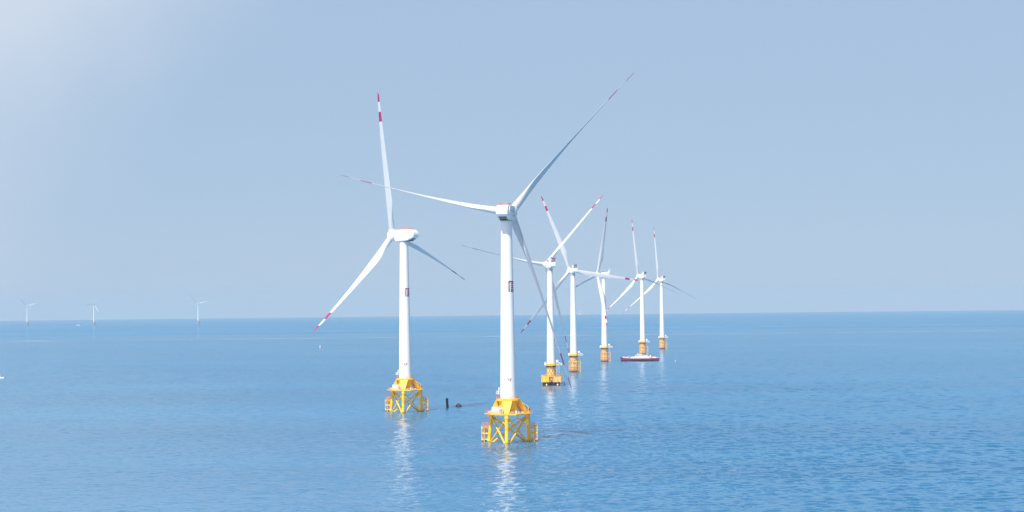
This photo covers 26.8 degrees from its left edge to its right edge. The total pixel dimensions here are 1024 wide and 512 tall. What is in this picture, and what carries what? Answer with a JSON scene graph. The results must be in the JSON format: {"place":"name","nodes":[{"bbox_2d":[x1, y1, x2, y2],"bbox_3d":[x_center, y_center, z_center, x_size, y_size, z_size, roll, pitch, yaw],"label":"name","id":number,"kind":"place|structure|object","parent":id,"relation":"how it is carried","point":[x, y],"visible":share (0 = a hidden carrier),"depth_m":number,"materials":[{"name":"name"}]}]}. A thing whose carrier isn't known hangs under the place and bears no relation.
{"place":"outdoors","nodes":[
{"label":"outdoors","id":0,"kind":"place"},
{"bbox_2d":[0,310,1023,511],"bbox_3d":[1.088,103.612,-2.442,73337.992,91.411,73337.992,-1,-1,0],"label":"sea","id":1,"kind":"structure","parent":0,"point":[902,411],"depth_m":1151.35,"materials":[{"name":"liquid"}]},
{"bbox_2d":[24,303,35,324],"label":"wind turbine","id":2,"kind":"object","parent":1,"relation":"in","point":[27,313],"visible":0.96,"depth_m":10896.10,"materials":[{"name":"paint"}]},
{"bbox_2d":[89,302,99,324],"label":"wind turbine","id":3,"kind":"object","parent":1,"relation":"in","point":[93,322],"visible":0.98,"depth_m":10285.79,"materials":[{"name":"paint"}]},
{"bbox_2d":[194,300,205,323],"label":"wind turbine","id":4,"kind":"object","parent":1,"relation":"in","point":[198,321],"visible":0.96,"depth_m":10255.50,"materials":[{"name":"paint"}]},
{"bbox_2d":[313,94,464,412],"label":"wind turbine","id":5,"kind":"object","parent":1,"relation":"in","point":[404,381],"visible":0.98,"depth_m":1209.96,"materials":[{"name":"white paint"}]},
{"bbox_2d":[342,74,632,443],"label":"wind turbine","id":6,"kind":"object","parent":1,"relation":"in","point":[507,403],"visible":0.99,"depth_m":928.40,"materials":[{"name":"white paint"}]},
{"bbox_2d":[462,197,601,384],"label":"wind turbine","id":7,"kind":"object","parent":1,"relation":"in","point":[551,377],"visible":0.94,"depth_m":1601.88,"materials":[{"name":"white paint"}]},
{"bbox_2d":[521,196,637,371],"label":"wind turbine","id":8,"kind":"object","parent":1,"relation":"in","point":[574,363],"visible":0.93,"depth_m":1917.23,"materials":[{"name":"white paint"}]},
{"bbox_2d":[575,208,612,361],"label":"wind turbine","id":9,"kind":"object","parent":1,"relation":"in","point":[604,347],"visible":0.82,"depth_m":2257.61,"materials":[{"name":"white paint"}]},
{"bbox_2d":[620,351,659,360],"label":"work boat","id":10,"kind":"object","parent":1,"relation":"on","point":[639,357],"visible":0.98,"depth_m":2270.59,"materials":[{"name":"paint"}]},
{"bbox_2d":[606,222,675,354],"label":"wind turbine","id":11,"kind":"object","parent":1,"relation":"in","point":[642,341],"visible":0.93,"depth_m":2574.39,"materials":[{"name":"white paint"}]},
{"bbox_2d":[625,232,692,348],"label":"wind turbine","id":12,"kind":"object","parent":1,"relation":"in","point":[662,337],"visible":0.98,"depth_m":2899.43,"materials":[{"name":"white paint"}]},
{"bbox_2d":[0,0,1023,320],"label":"sky","id":13,"kind":"structure","parent":0,"point":[158,157],"materials":[{"name":"blue"}]}
]}

